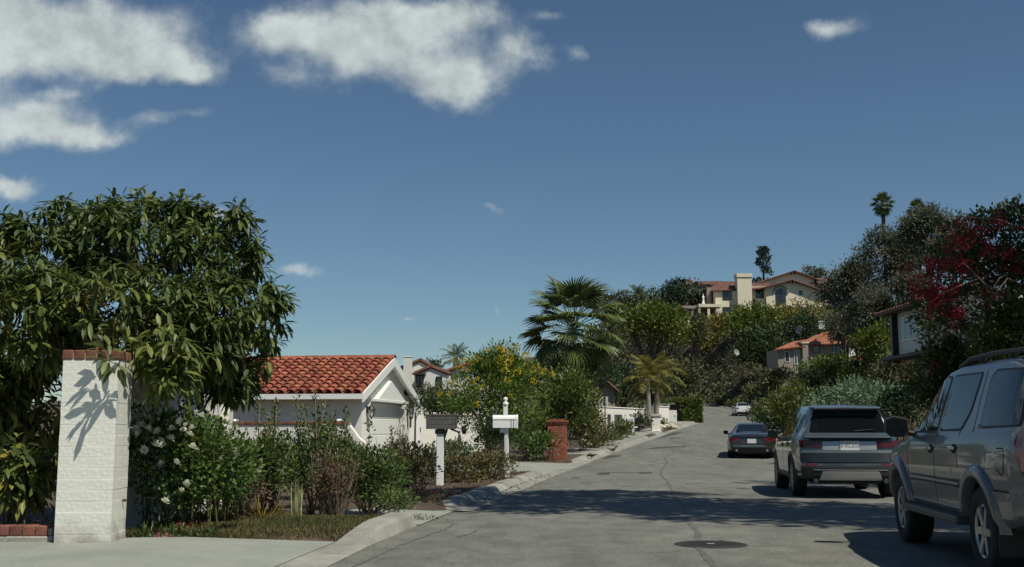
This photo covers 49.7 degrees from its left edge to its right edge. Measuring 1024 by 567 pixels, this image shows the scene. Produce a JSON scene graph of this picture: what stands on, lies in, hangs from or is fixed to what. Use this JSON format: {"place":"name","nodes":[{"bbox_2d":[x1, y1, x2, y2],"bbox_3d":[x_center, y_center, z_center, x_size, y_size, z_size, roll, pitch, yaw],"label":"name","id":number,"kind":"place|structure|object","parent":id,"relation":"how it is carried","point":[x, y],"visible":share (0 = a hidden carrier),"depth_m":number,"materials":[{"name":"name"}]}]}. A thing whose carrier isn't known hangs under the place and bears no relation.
{"place":"outdoors","nodes":[
{"label":"outdoors","id":0,"kind":"place"},
{"bbox_2d":[0,512,416,566],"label":"driveway","id":1,"kind":"structure","parent":0,"point":[176,552],"depth_m":10.72,"materials":[{"name":"concrete"}]},
{"bbox_2d":[54,350,133,542],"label":"white pillar","id":2,"kind":"structure","parent":1,"relation":"on","point":[92,472],"depth_m":11.23,"materials":[{"name":"paint"}]},
{"bbox_2d":[0,402,672,566],"bbox_3d":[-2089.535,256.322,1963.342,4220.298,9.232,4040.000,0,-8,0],"label":"ground","id":3,"kind":"structure","parent":0,"point":[438,505],"depth_m":18.15,"materials":[{"name":"soil"}]},
{"bbox_2d":[0,524,54,541],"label":"brick edging","id":4,"kind":"object","parent":3,"relation":"on","point":[27,533],"visible":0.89,"depth_m":11.22,"materials":[{"name":"brick"}]},
{"bbox_2d":[0,432,58,524],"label":"leafy shrub","id":5,"kind":"object","parent":3,"relation":"on","point":[20,475],"visible":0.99,"depth_m":11.72,"materials":[{"name":"green plant"}]},
{"bbox_2d":[0,354,61,524],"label":"leafy shrub","id":6,"kind":"object","parent":3,"relation":"on","point":[17,416],"visible":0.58,"depth_m":13.01,"materials":[{"name":"green plant"}]},
{"bbox_2d":[0,184,301,416],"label":"avocado tree","id":7,"kind":"object","parent":3,"relation":"on","point":[194,348],"visible":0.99,"depth_m":13.00,"materials":[{"name":"green plant"}]},
{"bbox_2d":[125,376,232,529],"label":"garden wall","id":8,"kind":"structure","parent":3,"relation":"on","point":[133,516],"depth_m":13.02,"materials":[{"name":"white paint"}]},
{"bbox_2d":[161,522,216,536],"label":"flower clump","id":9,"kind":"object","parent":3,"relation":"on","point":[180,525],"visible":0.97,"depth_m":11.92,"materials":[{"name":"green plant"}]},
{"bbox_2d":[128,393,269,530],"bbox_3d":[-3.737,2.051,12.550,1.587,1.701,1.776,7,-10,-42],"label":"rose bush","id":10,"kind":"object","parent":3,"relation":"on","point":[180,440],"visible":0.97,"depth_m":12.36,"materials":[{"name":"green plant"}]},
{"bbox_2d":[191,434,263,518],"bbox_3d":[-3.548,2.382,13.478,1.047,1.186,0.738,0,-8,0],"label":"shrub","id":11,"kind":"object","parent":3,"relation":"on","point":[243,487],"visible":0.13,"depth_m":13.47,"materials":[{"name":"green plant"}]},
{"bbox_2d":[204,458,272,517],"bbox_3d":[-3.490,2.635,14.143,0.869,0.860,0.756,-3,-8,19],"label":"shrub","id":12,"kind":"object","parent":3,"relation":"on","point":[252,495],"visible":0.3,"depth_m":14.03,"materials":[{"name":"green plant"}]},
{"bbox_2d":[125,507,380,540],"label":"grass","id":13,"kind":"structure","parent":3,"relation":"on","point":[284,521],"depth_m":12.61,"materials":[{"name":"green plant"}]},
{"bbox_2d":[252,397,284,512],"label":"upright shrub","id":14,"kind":"object","parent":3,"relation":"on","point":[270,430],"visible":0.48,"depth_m":14.72,"materials":[{"name":"green plant"}]},
{"bbox_2d":[250,427,305,513],"bbox_3d":[-3.152,2.506,14.619,0.824,1.238,0.714,6,-9,-37],"label":"shrub","id":15,"kind":"object","parent":3,"relation":"on","point":[270,453],"visible":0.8,"depth_m":14.56,"materials":[{"name":"green plant"}]},
{"bbox_2d":[5,470,556,527],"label":"leaf litter","id":16,"kind":"object","parent":3,"relation":"on","point":[467,489],"visible":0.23,"depth_m":20.77,"materials":[{"name":"brown plant"}]},
{"bbox_2d":[291,481,306,516],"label":"sword plant","id":17,"kind":"object","parent":3,"relation":"on","point":[297,507],"visible":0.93,"depth_m":13.94,"materials":[{"name":"green plant"}]},
{"bbox_2d":[232,419,368,465],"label":"garden wall","id":18,"kind":"structure","parent":3,"relation":"on","point":[283,426],"depth_m":29.88,"materials":[{"name":"white paint"}]},
{"bbox_2d":[277,437,330,498],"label":"shrub","id":19,"kind":"object","parent":3,"relation":"on","point":[291,475],"visible":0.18,"depth_m":18.14,"materials":[{"name":"green plant"}]},
{"bbox_2d":[292,388,338,515],"bbox_3d":[-2.694,2.301,15.181,0.700,1.734,0.494,2,-8,-14],"label":"upright shrub","id":20,"kind":"object","parent":3,"relation":"on","point":[309,458],"visible":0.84,"depth_m":15.15,"materials":[{"name":"green plant"}]},
{"bbox_2d":[290,417,356,509],"bbox_3d":[-2.687,2.627,16.069,1.062,1.384,0.957,0,-8,0],"label":"shrub","id":21,"kind":"object","parent":3,"relation":"on","point":[321,442],"visible":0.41,"depth_m":15.96,"materials":[{"name":"green plant"}]},
{"bbox_2d":[233,355,419,459],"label":"garage","id":22,"kind":"structure","parent":3,"relation":"on","point":[377,390],"depth_m":37.00,"materials":[{"name":"red tile"}]},
{"bbox_2d":[372,402,401,459],"bbox_3d":[-4.455,5.317,38.990,0.063,2.280,4.310,-1,-8,8],"label":"garage door","id":23,"kind":"structure","parent":22,"relation":"in","point":[386,414],"depth_m":38.88,"materials":[{"name":"white paint"}]},
{"bbox_2d":[305,450,366,515],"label":"shrub","id":24,"kind":"object","parent":3,"relation":"on","point":[327,477],"visible":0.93,"depth_m":14.69,"materials":[{"name":"brown plant"}]},
{"bbox_2d":[326,406,362,514],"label":"upright shrub","id":25,"kind":"object","parent":3,"relation":"on","point":[335,457],"visible":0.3,"depth_m":15.91,"materials":[{"name":"green plant"}]},
{"bbox_2d":[346,417,398,513],"bbox_3d":[-2.075,2.688,16.088,0.876,1.482,0.706,0,-8,0],"label":"upright shrub","id":26,"kind":"object","parent":3,"relation":"on","point":[370,436],"visible":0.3,"depth_m":15.91,"materials":[{"name":"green plant"}]},
{"bbox_2d":[338,440,413,515],"bbox_3d":[-2.003,2.812,15.774,1.213,1.250,1.129,0,-8,0],"label":"shrub","id":27,"kind":"object","parent":3,"relation":"on","point":[377,463],"visible":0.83,"depth_m":15.62,"materials":[{"name":"green plant"}]},
{"bbox_2d":[370,484,421,514],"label":"shrub","id":28,"kind":"object","parent":3,"relation":"on","point":[399,498],"visible":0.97,"depth_m":15.01,"materials":[{"name":"green plant"}]},
{"bbox_2d":[345,508,454,524],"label":"walkway","id":29,"kind":"structure","parent":3,"relation":"on","point":[411,512],"depth_m":16.29,"materials":[{"name":"concrete"}]},
{"bbox_2d":[388,430,418,490],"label":"upright shrub","id":30,"kind":"object","parent":3,"relation":"on","point":[402,441],"visible":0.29,"depth_m":19.05,"materials":[{"name":"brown plant"}]},
{"bbox_2d":[379,438,434,490],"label":"shrub","id":31,"kind":"object","parent":3,"relation":"on","point":[413,444],"visible":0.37,"depth_m":20.21,"materials":[{"name":"green plant"}]},
{"bbox_2d":[398,451,442,497],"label":"shrub","id":32,"kind":"object","parent":3,"relation":"on","point":[418,463],"visible":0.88,"depth_m":18.68,"materials":[{"name":"green plant"}]},
{"bbox_2d":[400,356,451,413],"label":"white house","id":33,"kind":"structure","parent":3,"relation":"on","point":[419,371],"depth_m":72.84,"materials":[{"name":"paint"}]},
{"bbox_2d":[415,380,454,411],"bbox_3d":[-3.850,6.457,55.666,2.309,3.117,2.877,-6,-10,39],"label":"tree","id":34,"kind":"object","parent":3,"relation":"on","point":[427,389],"visible":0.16,"depth_m":55.52,"materials":[{"name":"green plant"}]},
{"bbox_2d":[398,389,474,458],"bbox_3d":[-2.695,5.254,40.885,3.020,2.749,2.590,0,-8,0],"label":"flowering tree","id":35,"kind":"object","parent":3,"relation":"on","point":[429,403],"visible":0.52,"depth_m":40.49,"materials":[{"name":"green plant"}]},
{"bbox_2d":[425,414,460,484],"bbox_3d":[-1.426,3.457,22.942,0.738,1.470,0.320,0,-8,2],"label":"mailbox","id":36,"kind":"object","parent":3,"relation":"on","point":[440,424],"visible":0.99,"depth_m":22.87,"materials":[{"name":"white paint"}]},
{"bbox_2d":[421,438,470,462],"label":"shrub","id":37,"kind":"object","parent":3,"relation":"on","point":[449,446],"visible":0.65,"depth_m":27.08,"materials":[{"name":"green plant"}]},
{"bbox_2d":[409,412,484,454],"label":"courtyard wall","id":38,"kind":"structure","parent":3,"relation":"on","point":[419,431],"depth_m":43.70,"materials":[{"name":"white paint"}]},
{"bbox_2d":[438,342,468,367],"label":"feather palm","id":39,"kind":"object","parent":3,"relation":"on","point":[455,352],"visible":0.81,"depth_m":91.83,"materials":[{"name":"green plant"}]},
{"bbox_2d":[434,451,486,482],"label":"shrub","id":40,"kind":"object","parent":3,"relation":"on","point":[456,473],"visible":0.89,"depth_m":24.02,"materials":[{"name":"green plant"}]},
{"bbox_2d":[465,447,519,479],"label":"shrub","id":41,"kind":"object","parent":3,"relation":"on","point":[486,462],"visible":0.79,"depth_m":25.59,"materials":[{"name":"green plant"}]},
{"bbox_2d":[434,336,553,461],"bbox_3d":[-0.692,4.087,38.308,4.258,4.787,3.629,0,-8,0],"label":"flowering tree","id":42,"kind":"object","parent":3,"relation":"on","point":[499,366],"visible":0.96,"depth_m":38.23,"materials":[{"name":"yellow plant"}]},
{"bbox_2d":[470,407,535,462],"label":"leafy shrub","id":43,"kind":"object","parent":3,"relation":"on","point":[495,434],"visible":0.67,"depth_m":36.40,"materials":[{"name":"green plant"}]},
{"bbox_2d":[493,397,517,476],"bbox_3d":[-0.161,3.736,26.740,0.615,1.975,0.256,0,-8,0],"label":"mailbox","id":44,"kind":"object","parent":3,"relation":"on","point":[505,421],"visible":0.99,"depth_m":26.68,"materials":[{"name":"white paint"}]},
{"bbox_2d":[509,401,553,458],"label":"shrub","id":45,"kind":"object","parent":3,"relation":"on","point":[540,422],"visible":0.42,"depth_m":41.12,"materials":[{"name":"green plant"}]},
{"bbox_2d":[510,426,562,461],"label":"shrub","id":46,"kind":"object","parent":3,"relation":"on","point":[542,439],"visible":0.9,"depth_m":39.83,"materials":[{"name":"green plant"}]},
{"bbox_2d":[546,419,568,459],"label":"brick pillar","id":47,"kind":"structure","parent":3,"relation":"on","point":[559,426],"depth_m":40.27,"materials":[{"name":"red brick"}]},
{"bbox_2d":[529,362,605,436],"bbox_3d":[2.275,5.056,44.586,3.250,3.844,3.128,0,-8,0],"label":"laurel tree","id":48,"kind":"object","parent":3,"relation":"on","point":[563,383],"visible":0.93,"depth_m":44.40,"materials":[{"name":"green plant"}]},
{"bbox_2d":[442,421,694,509],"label":"kerb","id":49,"kind":"structure","parent":3,"relation":"on","point":[461,499],"depth_m":23.48,"materials":[{"name":"concrete"}]},
{"bbox_2d":[518,274,627,439],"bbox_3d":[3.077,3.711,56.054,5.809,8.562,5.774,0,-8,0],"label":"fan palm","id":50,"kind":"object","parent":3,"relation":"on","point":[579,293],"visible":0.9,"depth_m":55.36,"materials":[{"name":"green plant"}]},
{"bbox_2d":[567,404,612,450],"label":"shrub","id":51,"kind":"object","parent":3,"relation":"on","point":[588,435],"visible":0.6,"depth_m":45.88,"materials":[{"name":"green plant"}]},
{"bbox_2d":[578,377,618,421],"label":"tile roof house","id":52,"kind":"structure","parent":3,"relation":"on","point":[609,393],"depth_m":83.60,"materials":[{"name":"beige paint"}]},
{"bbox_2d":[585,361,623,425],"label":"tree","id":53,"kind":"object","parent":3,"relation":"on","point":[608,374],"visible":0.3,"depth_m":73.69,"materials":[{"name":"green plant"}]},
{"bbox_2d":[578,319,631,366],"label":"tree","id":54,"kind":"object","parent":3,"relation":"on","point":[611,329],"visible":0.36,"depth_m":139.51,"materials":[{"name":"green plant"}]},
{"bbox_2d":[596,406,645,428],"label":"garden wall","id":55,"kind":"structure","parent":3,"relation":"on","point":[622,411],"depth_m":73.08,"materials":[{"name":"white paint"}]},
{"bbox_2d":[606,415,635,437],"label":"bush","id":56,"kind":"object","parent":3,"relation":"on","point":[622,427],"visible":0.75,"depth_m":57.85,"materials":[{"name":"green plant"}]},
{"bbox_2d":[602,361,653,406],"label":"tree","id":57,"kind":"object","parent":3,"relation":"on","point":[626,371],"visible":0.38,"depth_m":91.31,"materials":[{"name":"green plant"}]},
{"bbox_2d":[629,410,653,431],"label":"bush","id":58,"kind":"object","parent":3,"relation":"on","point":[639,421],"visible":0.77,"depth_m":65.36,"materials":[{"name":"green plant"}]},
{"bbox_2d":[620,354,673,424],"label":"feather palm","id":59,"kind":"object","parent":3,"relation":"on","point":[648,375],"visible":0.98,"depth_m":77.06,"materials":[{"name":"green plant"}]},
{"bbox_2d":[606,297,699,393],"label":"tree","id":60,"kind":"object","parent":3,"relation":"on","point":[654,319],"visible":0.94,"depth_m":150.33,"materials":[{"name":"green plant"}]},
{"bbox_2d":[631,351,686,413],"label":"feather palm","id":61,"kind":"object","parent":3,"relation":"on","point":[657,393],"visible":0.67,"depth_m":78.12,"materials":[{"name":"green plant"}]},
{"bbox_2d":[659,396,705,422],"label":"clipped hedge","id":62,"kind":"object","parent":3,"relation":"on","point":[689,408],"visible":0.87,"depth_m":86.39,"materials":[{"name":"green plant"}]},
{"bbox_2d":[661,353,714,397],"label":"tree","id":63,"kind":"object","parent":3,"relation":"on","point":[692,378],"visible":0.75,"depth_m":106.79,"materials":[{"name":"green plant"}]},
{"bbox_2d":[32,303,929,442],"bbox_3d":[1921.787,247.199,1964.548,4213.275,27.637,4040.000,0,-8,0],"label":"ground","id":64,"kind":"structure","parent":0,"point":[691,349],"depth_m":167.94,"materials":[{"name":"soil"}]},
{"bbox_2d":[585,289,640,324],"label":"tree","id":65,"kind":"object","parent":64,"relation":"on","point":[627,301],"visible":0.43,"depth_m":211.08,"materials":[{"name":"green plant"}]},
{"bbox_2d":[642,276,705,312],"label":"pine tree","id":66,"kind":"object","parent":64,"relation":"on","point":[673,288],"visible":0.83,"depth_m":207.41,"materials":[{"name":"green plant"}]},
{"bbox_2d":[678,307,713,396],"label":"tree","id":67,"kind":"object","parent":64,"relation":"on","point":[701,325],"visible":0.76,"depth_m":164.54,"materials":[{"name":"green plant"}]},
{"bbox_2d":[677,311,736,352],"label":"tree","id":68,"kind":"object","parent":64,"relation":"on","point":[718,323],"visible":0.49,"depth_m":175.55,"materials":[{"name":"green plant"}]},
{"bbox_2d":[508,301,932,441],"bbox_3d":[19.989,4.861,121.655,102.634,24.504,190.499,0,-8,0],"label":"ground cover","id":69,"kind":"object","parent":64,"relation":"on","point":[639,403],"visible":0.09,"depth_m":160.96,"materials":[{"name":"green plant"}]},
{"bbox_2d":[678,270,830,318],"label":"hillside mansion","id":70,"kind":"structure","parent":64,"relation":"on","point":[721,296],"depth_m":201.49,"materials":[{"name":"beige paint"}]},
{"bbox_2d":[720,299,791,337],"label":"tree","id":71,"kind":"object","parent":64,"relation":"on","point":[758,312],"visible":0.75,"depth_m":167.37,"materials":[{"name":"green plant"}]},
{"bbox_2d":[727,317,798,368],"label":"tree","id":72,"kind":"object","parent":64,"relation":"on","point":[757,341],"visible":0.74,"depth_m":149.52,"materials":[{"name":"green plant"}]},
{"bbox_2d":[752,245,774,282],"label":"conifer tree","id":73,"kind":"object","parent":64,"relation":"on","point":[763,256],"visible":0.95,"depth_m":224.13,"materials":[{"name":"green plant"}]},
{"bbox_2d":[747,407,790,439],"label":"bush","id":74,"kind":"object","parent":64,"relation":"on","point":[763,418],"visible":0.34,"depth_m":55.19,"materials":[{"name":"green plant"}]},
{"bbox_2d":[748,364,795,399],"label":"tree","id":75,"kind":"object","parent":64,"relation":"on","point":[769,377],"visible":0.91,"depth_m":124.98,"materials":[{"name":"green plant"}]},
{"bbox_2d":[750,377,822,432],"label":"broom bush","id":76,"kind":"object","parent":64,"relation":"on","point":[783,405],"visible":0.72,"depth_m":50.58,"materials":[{"name":"green plant"}]},
{"bbox_2d":[776,303,830,342],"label":"tree","id":77,"kind":"object","parent":64,"relation":"on","point":[810,324],"visible":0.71,"depth_m":155.21,"materials":[{"name":"green plant"}]},
{"bbox_2d":[788,294,825,322],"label":"tree","id":78,"kind":"object","parent":64,"relation":"on","point":[800,303],"visible":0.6,"depth_m":174.68,"materials":[{"name":"green plant"}]},
{"bbox_2d":[785,366,830,401],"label":"tree","id":79,"kind":"object","parent":64,"relation":"on","point":[805,376],"visible":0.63,"depth_m":91.43,"materials":[{"name":"green plant"}]},
{"bbox_2d":[766,332,860,389],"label":"tile roof house","id":80,"kind":"structure","parent":64,"relation":"on","point":[791,354],"depth_m":135.42,"materials":[{"name":"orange paint"}]},
{"bbox_2d":[788,350,865,388],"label":"tree","id":81,"kind":"object","parent":64,"relation":"on","point":[832,366],"visible":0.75,"depth_m":97.14,"materials":[{"name":"green plant"}]},
{"bbox_2d":[811,260,861,379],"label":"eucalyptus tree","id":82,"kind":"object","parent":64,"relation":"on","point":[829,296],"visible":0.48,"depth_m":120.85,"materials":[{"name":"green plant"}]},
{"bbox_2d":[816,307,858,388],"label":"eucalyptus tree","id":83,"kind":"object","parent":64,"relation":"on","point":[834,326],"visible":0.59,"depth_m":108.15,"materials":[{"name":"green plant"}]},
{"bbox_2d":[797,375,918,417],"bbox_3d":[12.309,4.402,38.685,4.076,2.598,3.916,-7,-10,41],"label":"juniper","id":84,"kind":"object","parent":64,"relation":"on","point":[860,385],"visible":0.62,"depth_m":38.56,"materials":[{"name":"green plant"}]},
{"bbox_2d":[829,244,894,355],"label":"eucalyptus tree","id":85,"kind":"object","parent":64,"relation":"on","point":[851,274],"visible":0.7,"depth_m":98.29,"materials":[{"name":"green plant"}]},
{"bbox_2d":[848,316,890,381],"bbox_3d":[20.590,4.177,62.153,3.325,4.758,2.658,-3,-8,21],"label":"tree","id":86,"kind":"object","parent":64,"relation":"on","point":[868,343],"visible":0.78,"depth_m":62.00,"materials":[{"name":"green plant"}]},
{"bbox_2d":[844,354,894,384],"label":"tree","id":87,"kind":"object","parent":64,"relation":"on","point":[856,369],"visible":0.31,"depth_m":87.88,"materials":[{"name":"green plant"}]},
{"bbox_2d":[835,280,905,382],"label":"eucalyptus tree","id":88,"kind":"object","parent":64,"relation":"on","point":[868,309],"visible":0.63,"depth_m":77.84,"materials":[{"name":"green plant"}]},
{"bbox_2d":[869,191,895,376],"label":"fan palm","id":89,"kind":"object","parent":64,"relation":"on","point":[882,211],"visible":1,"depth_m":129.93,"materials":[{"name":"green plant"}]},
{"bbox_2d":[853,223,926,379],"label":"eucalyptus tree","id":90,"kind":"object","parent":64,"relation":"on","point":[895,259],"visible":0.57,"depth_m":90.10,"materials":[{"name":"green plant"}]},
{"bbox_2d":[861,350,918,391],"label":"bush","id":91,"kind":"object","parent":64,"relation":"on","point":[878,369],"visible":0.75,"depth_m":53.79,"materials":[{"name":"green plant"}]},
{"bbox_2d":[873,384,928,443],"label":"bush","id":92,"kind":"object","parent":64,"relation":"on","point":[893,403],"visible":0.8,"depth_m":33.60,"materials":[{"name":"green plant"}]},
{"bbox_2d":[883,268,938,312],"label":"eucalyptus tree","id":93,"kind":"object","parent":64,"relation":"on","point":[897,288],"visible":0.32,"depth_m":76.16,"materials":[{"name":"green plant"}]},
{"bbox_2d":[886,200,957,282],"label":"eucalyptus tree","id":94,"kind":"object","parent":64,"relation":"on","point":[912,235],"visible":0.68,"depth_m":84.58,"materials":[{"name":"green plant"}]},
{"bbox_2d":[913,299,964,383],"bbox_3d":[12.816,2.319,32.919,1.704,4.167,1.393,0,-8,0],"label":"tree","id":95,"kind":"object","parent":64,"relation":"on","point":[931,321],"visible":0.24,"depth_m":33.00,"materials":[{"name":"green plant"}]},
{"bbox_2d":[898,331,984,407],"bbox_3d":[10.601,2.735,26.866,2.293,3.205,1.424,0,-8,0],"label":"ivy mass","id":96,"kind":"object","parent":64,"relation":"on","point":[951,348],"visible":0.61,"depth_m":26.93,"materials":[{"name":"green plant"}]},
{"bbox_2d":[874,275,1022,397],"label":"house","id":97,"kind":"structure","parent":64,"relation":"on","point":[904,345],"depth_m":44.69,"materials":[{"name":"beige paint"}]},
{"bbox_2d":[900,194,1023,373],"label":"bougainvillea","id":98,"kind":"object","parent":64,"relation":"on","point":[1002,255],"visible":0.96,"depth_m":24.90,"materials":[{"name":"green plant"}]},
{"bbox_2d":[957,287,1023,363],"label":"ivy mass","id":99,"kind":"object","parent":64,"relation":"on","point":[1001,323],"visible":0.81,"depth_m":23.42,"materials":[{"name":"green plant"}]},
{"bbox_2d":[420,461,573,473],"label":"driveway","id":100,"kind":"structure","parent":0,"point":[544,468],"depth_m":36.25,"materials":[{"name":"concrete"}]},
{"bbox_2d":[0,0,1023,403],"label":"sky","id":101,"kind":"structure","parent":0,"point":[415,170],"materials":[{"name":"blue"}]},
{"bbox_2d":[567,421,690,453],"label":"pavement","id":102,"kind":"structure","parent":0,"point":[644,432],"depth_m":54.66,"materials":[{"name":"concrete"}]},
{"bbox_2d":[328,403,977,566],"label":"road","id":103,"kind":"structure","parent":0,"point":[649,503],"depth_m":14.87,"materials":[{"name":"grey asphalt"}]},
{"bbox_2d":[451,422,698,510],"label":"gutter","id":104,"kind":"object","parent":103,"relation":"on","point":[474,507],"visible":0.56,"depth_m":27.16,"materials":[{"name":"concrete"}]},
{"bbox_2d":[674,540,747,547],"bbox_3d":[2.179,2.856,12.130,0.800,0.013,0.800,0,-8,0],"label":"manhole cover","id":105,"kind":"object","parent":103,"relation":"on","point":[710,544],"visible":1,"depth_m":12.05,"materials":[{"name":"metal"}]},
{"bbox_2d":[723,423,778,457],"bbox_3d":[9.755,6.364,45.117,2.228,1.356,4.910,-2,-7,11],"label":"coupe","id":106,"kind":"object","parent":103,"relation":"on","point":[748,438],"visible":0.87,"depth_m":42.90,"materials":[{"name":"grey paint"}]},
{"bbox_2d":[767,401,898,495],"bbox_3d":[6.457,3.324,22.429,2.340,1.790,4.638,-1,-8,7],"label":"sports utility vehicle","id":107,"kind":"object","parent":103,"relation":"on","point":[838,443],"visible":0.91,"depth_m":20.37,"materials":[{"name":"grey paint"}]},
{"bbox_2d":[884,347,1023,566],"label":"sports utility vehicle","id":108,"kind":"object","parent":103,"relation":"on","point":[957,457],"visible":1,"depth_m":9.89,"materials":[{"name":"grey paint"}]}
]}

